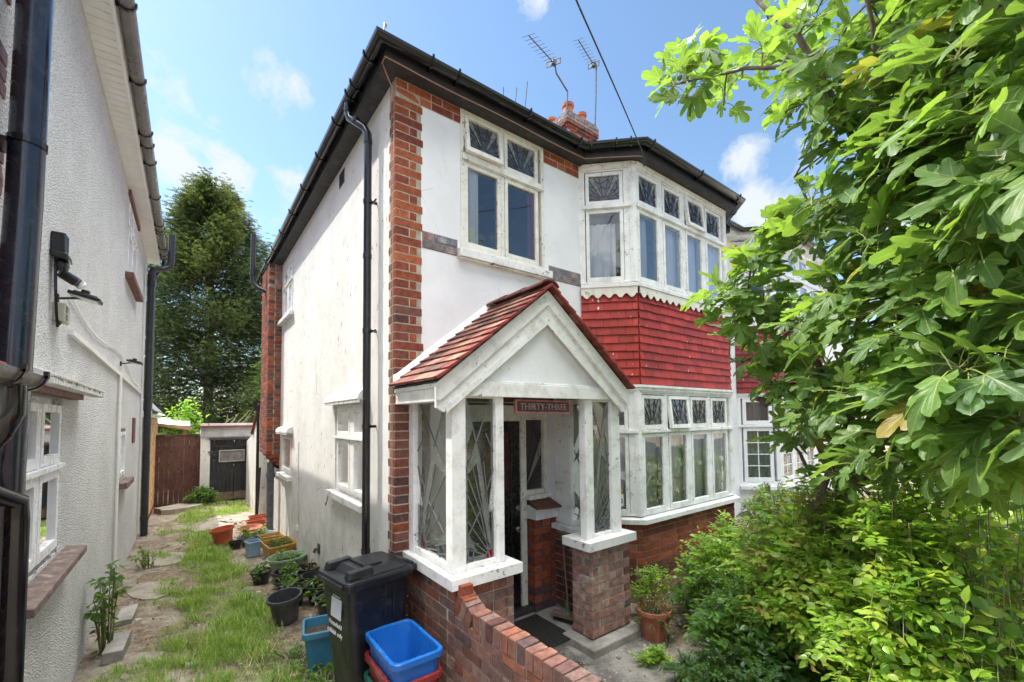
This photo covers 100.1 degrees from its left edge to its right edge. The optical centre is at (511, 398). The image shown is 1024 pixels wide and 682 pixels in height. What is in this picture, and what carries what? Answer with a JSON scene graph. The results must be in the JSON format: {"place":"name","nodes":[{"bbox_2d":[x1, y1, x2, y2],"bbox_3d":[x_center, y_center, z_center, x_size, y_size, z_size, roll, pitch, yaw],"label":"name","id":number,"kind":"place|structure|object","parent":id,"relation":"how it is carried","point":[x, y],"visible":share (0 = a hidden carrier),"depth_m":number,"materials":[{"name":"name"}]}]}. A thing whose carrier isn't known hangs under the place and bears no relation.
{"place":"outdoors","nodes":[
{"label":"outdoors","id":0,"kind":"place"},
{"bbox_2d":[72,426,1021,681],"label":"ground","id":1,"kind":"structure","parent":0,"point":[88,668],"depth_m":4.60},
{"bbox_2d":[0,0,175,681],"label":"pebbledash house","id":2,"kind":"structure","parent":1,"relation":"on","point":[78,163],"depth_m":3.18,"materials":[{"name":"paint"}]},
{"bbox_2d":[52,302,69,324],"bbox_3d":[-2.991,-0.560,2.849,0.059,0.120,0.160,1,-3,-37],"label":"junction box","id":3,"kind":"object","parent":2,"relation":"attached to","point":[64,313],"visible":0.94,"depth_m":2.80,"materials":[{"name":"beige plastic"}]},
{"bbox_2d":[25,367,104,618],"bbox_3d":[-3.005,0.494,2.799,0.297,1.299,1.690,1,-3,-37],"label":"window","id":4,"kind":"structure","parent":2,"relation":"in","point":[43,468],"depth_m":2.65,"materials":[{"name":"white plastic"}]},
{"bbox_2d":[49,231,85,288],"bbox_3d":[-2.892,-0.888,2.780,0.126,0.324,0.209,0,-3,-9],"label":"sensor light","id":5,"kind":"object","parent":2,"relation":"attached to","point":[59,246],"visible":0.97,"depth_m":2.73,"materials":[{"name":"black plastic"}]},
{"bbox_2d":[54,257,61,326],"bbox_3d":[-2.934,-0.676,2.771,0.024,0.447,0.170,1,-3,-37],"label":"cable","id":6,"kind":"object","parent":5,"relation":"hanging from","point":[58,323],"visible":0.97,"depth_m":2.71,"materials":[{"name":"black plastic"}]},
{"bbox_2d":[57,289,102,305],"bbox_3d":[-2.919,-0.679,2.885,0.231,0.110,0.140,1,-3,-37],"label":"floodlight","id":7,"kind":"object","parent":2,"relation":"attached to","point":[84,295],"visible":0.97,"depth_m":2.87,"materials":[{"name":"black plastic"}]},
{"bbox_2d":[119,432,133,488],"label":"window","id":8,"kind":"structure","parent":2,"relation":"in","point":[125,482],"depth_m":5.90,"materials":[{"name":"white plastic"}]},
{"bbox_2d":[125,189,142,301],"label":"window","id":9,"kind":"structure","parent":2,"relation":"in","point":[132,249],"depth_m":6.28,"materials":[{"name":"white plastic"}]},
{"bbox_2d":[83,560,130,655],"bbox_3d":[-3.705,1.896,3.864,0.376,0.816,0.344,-1,-3,1],"label":"wall sapling","id":10,"kind":"object","parent":1,"relation":"on","point":[104,636],"visible":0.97,"depth_m":3.87,"materials":[{"name":"green plant"}]},
{"bbox_2d":[101,630,130,665],"bbox_3d":[-3.575,2.252,3.884,0.138,0.103,0.446,1,-3,-34],"label":"concrete block","id":11,"kind":"object","parent":1,"relation":"on","point":[115,649],"depth_m":3.78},
{"bbox_2d":[114,603,138,626],"bbox_3d":[-4.104,2.310,4.571,0.143,0.061,0.443,1,-3,-34],"label":"concrete block","id":12,"kind":"object","parent":1,"relation":"on","point":[126,615],"depth_m":4.52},
{"bbox_2d":[120,651,163,679],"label":"paving slab","id":13,"kind":"structure","parent":1,"relation":"on","point":[143,653],"depth_m":3.81,"materials":[{"name":"concrete"}]},
{"bbox_2d":[125,546,159,568],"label":"weed clump","id":14,"kind":"object","parent":1,"relation":"on","point":[145,555],"visible":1,"depth_m":6.08,"materials":[{"name":"green plant"}]},
{"bbox_2d":[127,581,171,600],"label":"paving slab","id":15,"kind":"structure","parent":1,"relation":"on","point":[136,592],"depth_m":5.26,"materials":[{"name":"stone"}]},
{"bbox_2d":[139,399,165,530],"bbox_3d":[-9.521,1.095,8.797,3.642,3.600,3.750,1,-3,-37],"label":"buff brick extension","id":16,"kind":"object","parent":1,"relation":"on","point":[156,412],"visible":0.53,"depth_m":9.64,"materials":[{"name":"beige brick"}]},
{"bbox_2d":[143,552,184,566],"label":"paving slab","id":17,"kind":"structure","parent":1,"relation":"on","point":[168,560],"depth_m":6.43,"materials":[{"name":"stone"}]},
{"bbox_2d":[157,417,191,481],"bbox_3d":[-9.592,1.629,11.917,1.100,2.230,1.440,1,-3,-37],"label":"timber lean to","id":18,"kind":"object","parent":1,"relation":"on","point":[170,423],"visible":0.39,"depth_m":11.70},
{"bbox_2d":[154,434,200,506],"bbox_3d":[-8.463,1.810,10.855,0.975,1.786,0.075,2,-3,-38],"label":"board fence","id":19,"kind":"object","parent":1,"relation":"on","point":[172,465],"visible":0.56,"depth_m":10.81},
{"bbox_2d":[154,503,202,514],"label":"paving slab","id":20,"kind":"structure","parent":1,"relation":"on","point":[173,509],"depth_m":9.91,"materials":[{"name":"stone"}]},
{"bbox_2d":[157,397,214,493],"bbox_3d":[-9.491,1.362,12.511,1.432,2.819,1.471,-2,-3,30],"label":"leafy bush","id":21,"kind":"object","parent":1,"relation":"on","point":[186,418],"visible":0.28,"depth_m":12.38,"materials":[{"name":"green plant"}]},
{"bbox_2d":[183,483,219,505],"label":"fern clump","id":22,"kind":"object","parent":1,"relation":"on","point":[204,494],"visible":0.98,"depth_m":10.56,"materials":[{"name":"green plant"}]},
{"bbox_2d":[82,499,322,681],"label":"grass","id":23,"kind":"structure","parent":1,"relation":"on","point":[236,630],"depth_m":4.39,"materials":[{"name":"plant"}]},
{"bbox_2d":[188,521,230,531],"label":"paving slab","id":24,"kind":"structure","parent":1,"relation":"on","point":[213,524],"depth_m":8.56,"materials":[{"name":"stone"}]},
{"bbox_2d":[143,166,276,478],"bbox_3d":[-11.847,-2.532,16.875,9.205,13.185,9.052,0,-3,-11],"label":"conifer tree","id":25,"kind":"object","parent":1,"relation":"on","point":[204,207],"visible":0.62,"depth_m":15.85,"materials":[{"name":"green plant"}]},
{"bbox_2d":[209,524,234,545],"bbox_3d":[-4.939,2.351,7.325,0.364,0.260,0.364,-9,3,-37],"label":"plant pot","id":26,"kind":"object","parent":1,"relation":"on","point":[221,534],"visible":0.82,"depth_m":7.24,"materials":[{"name":"orange plastic"}]},
{"bbox_2d":[199,423,252,502],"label":"garage","id":27,"kind":"structure","parent":1,"relation":"on","point":[216,465],"depth_m":11.20,"materials":[{"name":"white paint"}]},
{"bbox_2d":[210,439,233,500],"bbox_3d":[-7.554,1.867,11.171,0.510,1.560,0.042,1,-3,-37],"label":"door","id":28,"kind":"structure","parent":27,"relation":"in","point":[219,471],"depth_m":11.16,"materials":[{"name":"black wood"}]},
{"bbox_2d":[219,449,244,461],"bbox_3d":[-7.379,1.516,11.300,0.570,0.310,0.024,1,-3,-37],"label":"door window frame","id":29,"kind":"structure","parent":27,"relation":"in","point":[238,454],"depth_m":11.30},
{"bbox_2d":[233,439,247,498],"bbox_3d":[-7.142,1.878,11.480,0.500,1.560,0.042,1,-3,-37],"label":"door","id":30,"kind":"structure","parent":27,"relation":"in","point":[240,491],"depth_m":11.40,"materials":[{"name":"black wood"}]},
{"bbox_2d":[214,512,254,522],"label":"paving slab","id":31,"kind":"structure","parent":1,"relation":"on","point":[243,516],"depth_m":9.25,"materials":[{"name":"stone"}]},
{"bbox_2d":[229,349,260,482],"bbox_3d":[-8.282,0.734,15.087,2.939,5.762,3.164,1,-3,-37],"label":"conifer tree","id":32,"kind":"object","parent":1,"relation":"on","point":[251,418],"visible":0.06,"depth_m":14.50,"materials":[{"name":"green plant"}]},
{"bbox_2d":[244,538,261,557],"bbox_3d":[-4.015,2.325,6.644,0.200,0.226,0.200,-3,-4,43],"label":"planting trough","id":33,"kind":"object","parent":1,"relation":"on","point":[252,547],"visible":0.97,"depth_m":6.59,"materials":[{"name":"blue plastic"}]},
{"bbox_2d":[250,567,271,584],"bbox_3d":[-3.231,2.299,5.519,0.253,0.156,0.253,1,-3,-37],"label":"plant pot","id":34,"kind":"object","parent":1,"relation":"on","point":[264,576],"visible":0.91,"depth_m":5.45,"materials":[{"name":"black plastic"}]},
{"bbox_2d":[248,562,272,581],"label":"potted plant","id":35,"kind":"object","parent":34,"relation":"in","point":[263,569],"visible":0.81,"depth_m":5.49,"materials":[{"name":"green plant"}]},
{"bbox_2d":[258,531,283,545],"bbox_3d":[-4.068,2.383,7.228,0.340,0.166,0.280,2,-4,-42],"label":"planting trough","id":36,"kind":"object","parent":1,"relation":"on","point":[268,536],"visible":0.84,"depth_m":7.24,"materials":[{"name":"yellow plastic"}]},
{"bbox_2d":[261,536,295,557],"bbox_3d":[-3.625,2.333,6.665,0.320,0.206,0.420,10,4,38],"label":"planting trough","id":37,"kind":"object","parent":1,"relation":"on","point":[268,550],"visible":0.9,"depth_m":6.62,"materials":[{"name":"yellow plastic"}]},
{"bbox_2d":[266,587,301,625],"bbox_3d":[-2.361,2.183,4.465,0.334,0.270,0.334,-5,4,-37],"label":"plant pot","id":38,"kind":"object","parent":1,"relation":"on","point":[283,604],"visible":0.98,"depth_m":4.40,"materials":[{"name":"black plastic"}]},
{"bbox_2d":[253,639,315,681],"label":"weed patch","id":39,"kind":"object","parent":1,"relation":"on","point":[294,651],"visible":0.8,"depth_m":3.73,"materials":[{"name":"green plant"}]},
{"bbox_2d":[266,550,306,571],"bbox_3d":[-3.148,2.304,6.008,0.444,0.190,0.555,-2,-3,28],"label":"plant pot","id":40,"kind":"object","parent":1,"relation":"on","point":[276,565],"visible":0.51,"depth_m":5.95,"materials":[{"name":"green plastic"}]},
{"bbox_2d":[265,547,300,566],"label":"potted plant","id":41,"kind":"object","parent":40,"relation":"in","point":[289,555],"visible":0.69,"depth_m":6.00,"materials":[{"name":"green plant"}]},
{"bbox_2d":[272,566,300,577],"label":"plant pot","id":42,"kind":"object","parent":1,"relation":"on","point":[275,574],"visible":0.23,"depth_m":5.38,"materials":[{"name":"black plastic"}]},
{"bbox_2d":[269,557,302,584],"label":"potted plant","id":43,"kind":"object","parent":42,"relation":"in","point":[290,568],"visible":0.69,"depth_m":5.35,"materials":[{"name":"green plant"}]},
{"bbox_2d":[273,574,302,587],"bbox_3d":[-2.662,2.251,5.098,0.324,0.200,0.324,-2,-3,32],"label":"plant pot","id":44,"kind":"object","parent":1,"relation":"on","point":[276,584],"visible":0.29,"depth_m":5.12,"materials":[{"name":"black plastic"}]},
{"bbox_2d":[294,562,319,581],"bbox_3d":[-2.639,2.270,5.516,0.324,0.200,0.324,0,-3,-21],"label":"plant pot","id":45,"kind":"object","parent":1,"relation":"on","point":[303,566],"visible":0.36,"depth_m":5.61,"materials":[{"name":"black plastic"}]},
{"bbox_2d":[299,570,318,582],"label":"plant pot","id":46,"kind":"object","parent":1,"relation":"on","point":[310,575],"visible":0.19,"depth_m":5.32,"materials":[{"name":"black plastic"}]},
{"bbox_2d":[304,579,323,604],"bbox_3d":[-2.214,2.238,4.936,0.324,0.200,0.324,-1,-3,11],"label":"plant pot","id":47,"kind":"object","parent":1,"relation":"on","point":[312,591],"visible":0.32,"depth_m":4.83,"materials":[{"name":"black plastic"}]},
{"bbox_2d":[303,575,323,597],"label":"potted plant","id":48,"kind":"object","parent":47,"relation":"in","point":[308,593],"visible":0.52,"depth_m":4.90,"materials":[{"name":"green plant"}]},
{"bbox_2d":[294,662,334,681],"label":"weed patch","id":49,"kind":"object","parent":1,"relation":"on","point":[313,676],"visible":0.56,"depth_m":3.37,"materials":[{"name":"green plant"}]},
{"bbox_2d":[302,614,332,673],"bbox_3d":[-1.609,2.099,3.670,0.342,0.346,0.342,1,-3,-25],"label":"planter box","id":50,"kind":"object","parent":1,"relation":"on","point":[315,635],"visible":0.51,"depth_m":3.54,"materials":[{"name":"plastic"}]},
{"bbox_2d":[314,590,326,614],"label":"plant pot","id":51,"kind":"object","parent":1,"relation":"on","point":[322,610],"visible":0.25,"depth_m":4.51,"materials":[{"name":"black plastic"}]},
{"bbox_2d":[317,551,416,681],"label":"wheelie bin","id":52,"kind":"object","parent":1,"relation":"on","point":[365,593],"visible":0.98,"depth_m":3.02,"materials":[{"name":"black plastic"}]},
{"bbox_2d":[364,669,372,681],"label":"recycling box","id":53,"kind":"object","parent":1,"relation":"on","point":[367,678],"visible":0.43,"depth_m":2.91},
{"bbox_2d":[365,650,441,681],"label":"recycling box","id":54,"kind":"object","parent":53,"relation":"on","point":[377,674],"visible":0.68,"depth_m":2.73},
{"bbox_2d":[365,619,442,681],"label":"recycling box","id":55,"kind":"object","parent":54,"relation":"on","point":[406,650],"visible":0.94,"depth_m":2.93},
{"bbox_2d":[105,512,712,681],"bbox_3d":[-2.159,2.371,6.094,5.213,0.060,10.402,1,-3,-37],"label":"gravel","id":56,"kind":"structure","parent":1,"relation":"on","point":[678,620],"depth_m":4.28,"materials":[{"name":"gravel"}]},
{"bbox_2d":[246,22,745,681],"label":"semi detached house","id":57,"kind":"structure","parent":1,"relation":"on","point":[490,496],"depth_m":4.46,"materials":[{"name":"paint"}]},
{"bbox_2d":[275,426,292,480],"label":"window","id":58,"kind":"structure","parent":57,"relation":"in","point":[286,439],"depth_m":7.48,"materials":[{"name":"white glass"}]},
{"bbox_2d":[278,260,293,325],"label":"window","id":59,"kind":"structure","parent":57,"relation":"in","point":[288,311],"depth_m":7.65,"materials":[{"name":"white glass"}]},
{"bbox_2d":[324,388,362,512],"bbox_3d":[-1.769,0.523,4.651,0.220,1.200,1.300,1,-3,-37],"label":"window","id":60,"kind":"structure","parent":57,"relation":"in","point":[349,418],"depth_m":4.57,"materials":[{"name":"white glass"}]},
{"bbox_2d":[464,125,477,244],"bbox_3d":[-0.405,-2.070,4.205,0.160,1.300,0.042,1,-3,-37],"label":"curtain","id":61,"kind":"object","parent":57,"relation":"hanging from","point":[472,207],"visible":0.5,"depth_m":4.21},
{"bbox_2d":[467,421,520,607],"bbox_3d":[-0.195,1.202,4.299,0.716,1.928,0.105,1,-3,-37],"label":"front door","id":62,"kind":"structure","parent":57,"relation":"in","point":[512,507],"depth_m":4.41,"materials":[{"name":"black paint"}]},
{"bbox_2d":[457,108,552,279],"bbox_3d":[-0.070,-2.035,4.424,1.160,1.478,0.169,1,-3,-37],"label":"window","id":63,"kind":"structure","parent":57,"relation":"in","point":[503,177],"depth_m":4.36,"materials":[{"name":"white wood"}]},
{"bbox_2d":[382,56,642,552],"bbox_3d":[0.146,-0.737,4.251,2.865,4.097,0.384,1,-3,-28],"label":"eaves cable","id":64,"kind":"object","parent":57,"relation":"attached to","point":[393,99],"visible":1,"depth_m":3.69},
{"bbox_2d":[575,0,644,165],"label":"telephone wire","id":65,"kind":"object","parent":64,"relation":"attached to","point":[587,25],"visible":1,"depth_m":3.24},
{"bbox_2d":[526,150,533,259],"bbox_3d":[0.226,-2.054,4.680,0.180,1.300,0.042,1,-3,-37],"label":"curtain","id":66,"kind":"object","parent":57,"relation":"hanging from","point":[530,253],"visible":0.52,"depth_m":4.65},
{"bbox_2d":[514,614,569,647],"bbox_3d":[0.173,2.176,3.943,0.602,0.019,0.564,1,-3,-37],"label":"doormat","id":67,"kind":"object","parent":57,"relation":"on","point":[547,633],"visible":0.4,"depth_m":4.01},
{"bbox_2d":[514,398,570,413],"bbox_3d":[0.271,0.058,3.669,0.610,0.152,0.030,1,-3,-36],"label":"name board","id":68,"kind":"object","parent":57,"relation":"attached to","point":[521,405],"visible":0.99,"depth_m":3.65,"materials":[{"name":"red paint"}]},
{"bbox_2d":[522,33,567,108],"bbox_3d":[0.753,-7.118,9.317,1.279,1.210,0.143,1,-3,-37],"label":"tv aerial","id":69,"kind":"object","parent":57,"relation":"attached to","point":[554,63],"visible":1,"depth_m":9.42,"materials":[{"name":"metal"}]},
{"bbox_2d":[551,534,573,624],"bbox_3d":[0.597,1.804,4.288,0.347,0.781,0.279,-2,-3,34],"label":"broom","id":70,"kind":"object","parent":57,"relation":"on","point":[566,616],"visible":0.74,"depth_m":4.23,"materials":[{"name":"plastic"}]},
{"bbox_2d":[575,38,598,124],"bbox_3d":[1.764,-7.275,10.088,0.785,2.271,0.128,1,-3,-37],"label":"tv aerial","id":71,"kind":"object","parent":57,"relation":"attached to","point":[593,64],"visible":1,"depth_m":10.23,"materials":[{"name":"metal"}]},
{"bbox_2d":[585,224,615,281],"bbox_3d":[0.998,-1.719,5.162,0.490,0.740,0.033,-1,-3,8],"label":"curtain","id":72,"kind":"object","parent":57,"relation":"hanging from","point":[602,251],"visible":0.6,"depth_m":5.15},
{"bbox_2d":[581,160,632,284],"bbox_3d":[1.122,-2.046,5.046,0.600,1.420,0.124,-1,-3,8],"label":"window","id":73,"kind":"structure","parent":57,"relation":"in","point":[603,206],"depth_m":5.03,"materials":[{"name":"white wood"}]},
{"bbox_2d":[594,438,625,508],"bbox_3d":[1.120,0.850,4.998,0.450,0.930,0.041,-1,-3,8],"label":"curtain","id":74,"kind":"object","parent":57,"relation":"hanging from","point":[622,464],"visible":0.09,"depth_m":4.98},
{"bbox_2d":[592,391,638,515],"bbox_3d":[1.150,0.594,4.921,0.600,1.483,0.124,-1,-3,8],"label":"window","id":75,"kind":"structure","parent":57,"relation":"in","point":[623,429],"depth_m":4.86,"materials":[{"name":"white wood"}]},
{"bbox_2d":[639,216,646,277],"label":"curtain","id":76,"kind":"object","parent":57,"relation":"hanging from","point":[643,252],"visible":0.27,"depth_m":5.20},
{"bbox_2d":[645,437,656,506],"bbox_3d":[1.580,0.848,5.064,0.420,0.930,0.042,1,-3,-37],"label":"curtain","id":77,"kind":"object","parent":57,"relation":"hanging from","point":[651,469],"visible":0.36,"depth_m":5.12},
{"bbox_2d":[657,435,682,504],"bbox_3d":[1.979,0.858,5.364,0.540,0.930,0.042,1,-3,-37],"label":"curtain","id":78,"kind":"object","parent":57,"relation":"hanging from","point":[677,468],"visible":0.41,"depth_m":5.43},
{"bbox_2d":[665,229,676,286],"bbox_3d":[2.022,-1.753,5.528,0.380,0.860,0.050,1,-3,-37],"label":"curtain","id":79,"kind":"object","parent":57,"relation":"hanging from","point":[671,260],"visible":0.45,"depth_m":5.56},
{"bbox_2d":[635,161,726,306],"bbox_3d":[2.258,-2.032,5.613,2.090,1.420,0.152,1,-3,-37],"label":"window","id":80,"kind":"structure","parent":57,"relation":"in","point":[696,230],"depth_m":5.52,"materials":[{"name":"white wood"}]},
{"bbox_2d":[641,391,732,515],"bbox_3d":[2.286,0.609,5.489,2.090,1.483,0.153,1,-3,-37],"label":"window","id":81,"kind":"structure","parent":57,"relation":"in","point":[685,427],"depth_m":5.40,"materials":[{"name":"white wood"}]},
{"bbox_2d":[687,238,695,292],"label":"curtain","id":82,"kind":"object","parent":57,"relation":"hanging from","point":[691,268],"visible":0.34,"depth_m":5.85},
{"bbox_2d":[693,434,703,496],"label":"curtain","id":83,"kind":"object","parent":57,"relation":"hanging from","point":[698,464],"visible":0.35,"depth_m":5.76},
{"bbox_2d":[707,246,716,299],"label":"curtain","id":84,"kind":"object","parent":57,"relation":"hanging from","point":[711,258],"visible":0.25,"depth_m":6.17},
{"bbox_2d":[713,433,723,491],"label":"curtain","id":85,"kind":"object","parent":57,"relation":"hanging from","point":[718,462],"visible":0.34,"depth_m":6.08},
{"bbox_2d":[454,582,606,681],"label":"garden wall","id":86,"kind":"structure","parent":1,"relation":"on","point":[490,646],"depth_m":2.58,"materials":[{"name":"brick"}]},
{"bbox_2d":[667,557,740,619],"bbox_3d":[1.981,1.933,4.263,0.836,0.738,0.895,-2,-3,19],"label":"rose bush","id":87,"kind":"object","parent":1,"relation":"on","point":[680,592],"visible":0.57,"depth_m":4.13,"materials":[{"name":"green plant"}]},
{"bbox_2d":[664,509,760,603],"bbox_3d":[2.347,1.788,4.712,1.864,1.057,1.071,1,-3,-37],"label":"rose bush","id":88,"kind":"object","parent":1,"relation":"on","point":[709,552],"visible":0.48,"depth_m":4.49,"materials":[{"name":"green plant"}]},
{"bbox_2d":[654,636,808,681],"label":"leafy shrub","id":89,"kind":"object","parent":1,"relation":"on","point":[729,671],"visible":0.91,"depth_m":3.04,"materials":[{"name":"green plant"}]},
{"bbox_2d":[640,194,842,534],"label":"adjoining house","id":90,"kind":"structure","parent":1,"relation":"on","point":[781,464],"depth_m":7.16,"materials":[{"name":"paint"}]},
{"bbox_2d":[731,241,773,322],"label":"window","id":91,"kind":"structure","parent":90,"relation":"in","point":[735,244],"depth_m":7.25,"materials":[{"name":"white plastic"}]},
{"bbox_2d":[741,403,769,480],"bbox_3d":[4.121,0.745,7.256,0.550,1.330,0.042,-1,-3,8],"label":"curtain","id":92,"kind":"object","parent":90,"relation":"hanging from","point":[756,411],"visible":0.4,"depth_m":7.25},
{"bbox_2d":[737,395,780,485],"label":"window","id":93,"kind":"structure","parent":90,"relation":"in","point":[746,426],"depth_m":7.11,"materials":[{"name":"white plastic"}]},
{"bbox_2d":[774,250,819,322],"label":"window","id":94,"kind":"structure","parent":90,"relation":"in","point":[807,287],"depth_m":7.85,"materials":[{"name":"white plastic"}]},
{"bbox_2d":[775,397,825,483],"bbox_3d":[5.226,0.715,7.717,2.090,1.490,0.115,1,-3,-37],"label":"window","id":95,"kind":"structure","parent":90,"relation":"in","point":[792,456],"depth_m":7.38,"materials":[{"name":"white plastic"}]},
{"bbox_2d":[682,572,848,681],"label":"leafy shrub","id":96,"kind":"object","parent":1,"relation":"on","point":[728,619],"visible":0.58,"depth_m":3.21,"materials":[{"name":"green plant"}]},
{"bbox_2d":[733,480,798,535],"bbox_3d":[3.609,1.728,5.899,1.904,1.193,0.971,1,-3,-37],"label":"box hedge","id":97,"kind":"object","parent":1,"relation":"on","point":[767,488],"visible":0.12,"depth_m":5.82,"materials":[{"name":"green plant"}]},
{"bbox_2d":[717,473,862,671],"bbox_3d":[2.519,1.407,3.683,1.971,1.648,1.230,1,-3,-37],"label":"rose bush","id":98,"kind":"object","parent":1,"relation":"on","point":[769,522],"visible":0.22,"depth_m":3.50,"materials":[{"name":"green plant"}]},
{"bbox_2d":[735,472,879,681],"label":"climber shrub","id":99,"kind":"object","parent":1,"relation":"on","point":[816,549],"visible":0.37,"depth_m":3.08,"materials":[{"name":"green plant"}]},
{"bbox_2d":[641,0,1023,546],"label":"fig tree","id":100,"kind":"object","parent":1,"relation":"on","point":[933,129],"visible":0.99,"depth_m":2.11,"materials":[{"name":"green plant"}]},
{"bbox_2d":[789,467,1023,681],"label":"jasmine bush","id":101,"kind":"object","parent":1,"relation":"on","point":[884,576],"visible":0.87,"depth_m":2.31,"materials":[{"name":"green plant"}]},
{"bbox_2d":[875,481,1022,557],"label":"leafy shrub","id":102,"kind":"object","parent":1,"relation":"on","point":[966,509],"depth_m":3.50,"materials":[{"name":"green plant"}]},
{"bbox_2d":[888,497,1023,681],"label":"leafy shrub","id":103,"kind":"object","parent":1,"relation":"on","point":[983,611],"visible":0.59,"depth_m":2.12,"materials":[{"name":"green plant"}]},
{"bbox_2d":[939,493,1023,680],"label":"leafy shrub","id":104,"kind":"object","parent":1,"relation":"on","point":[1013,527],"visible":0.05,"depth_m":2.66,"materials":[{"name":"green plant"}]},
{"bbox_2d":[135,0,998,420],"label":"sky","id":105,"kind":"structure","parent":0,"point":[248,91],"materials":[{"name":"blue"}]},
{"bbox_2d":[557,610,681,681],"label":"path","id":106,"kind":"structure","parent":0,"point":[605,666],"depth_m":3.55,"materials":[{"name":"concrete"}]},
{"bbox_2d":[628,643,674,666],"bbox_3d":[1.164,2.149,3.573,0.384,0.205,0.276,-1,-3,6],"label":"weed clump","id":107,"kind":"object","parent":106,"relation":"on","point":[648,655],"visible":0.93,"depth_m":3.55,"materials":[{"name":"green plant"}]},
{"bbox_2d":[635,600,671,642],"bbox_3d":[1.323,2.092,4.000,0.324,0.270,0.324,1,-3,-37],"label":"plant pot","id":108,"kind":"object","parent":106,"relation":"on","point":[648,619],"visible":0.77,"depth_m":3.90,"materials":[{"name":"ceramic"}]},
{"bbox_2d":[629,561,674,614],"bbox_3d":[1.396,1.984,4.433,0.686,0.588,0.406,1,-3,-37],"label":"young shrub","id":109,"kind":"object","parent":108,"relation":"in","point":[640,588],"visible":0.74,"depth_m":4.40,"materials":[{"name":"green plant"}]},
{"bbox_2d":[628,591,679,636],"bbox_3d":[1.323,2.019,3.995,0.471,0.479,0.426,1,-3,-37],"label":"heather plant","id":110,"kind":"object","parent":108,"relation":"in","point":[647,607],"visible":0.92,"depth_m":3.97,"materials":[{"name":"green plant"}]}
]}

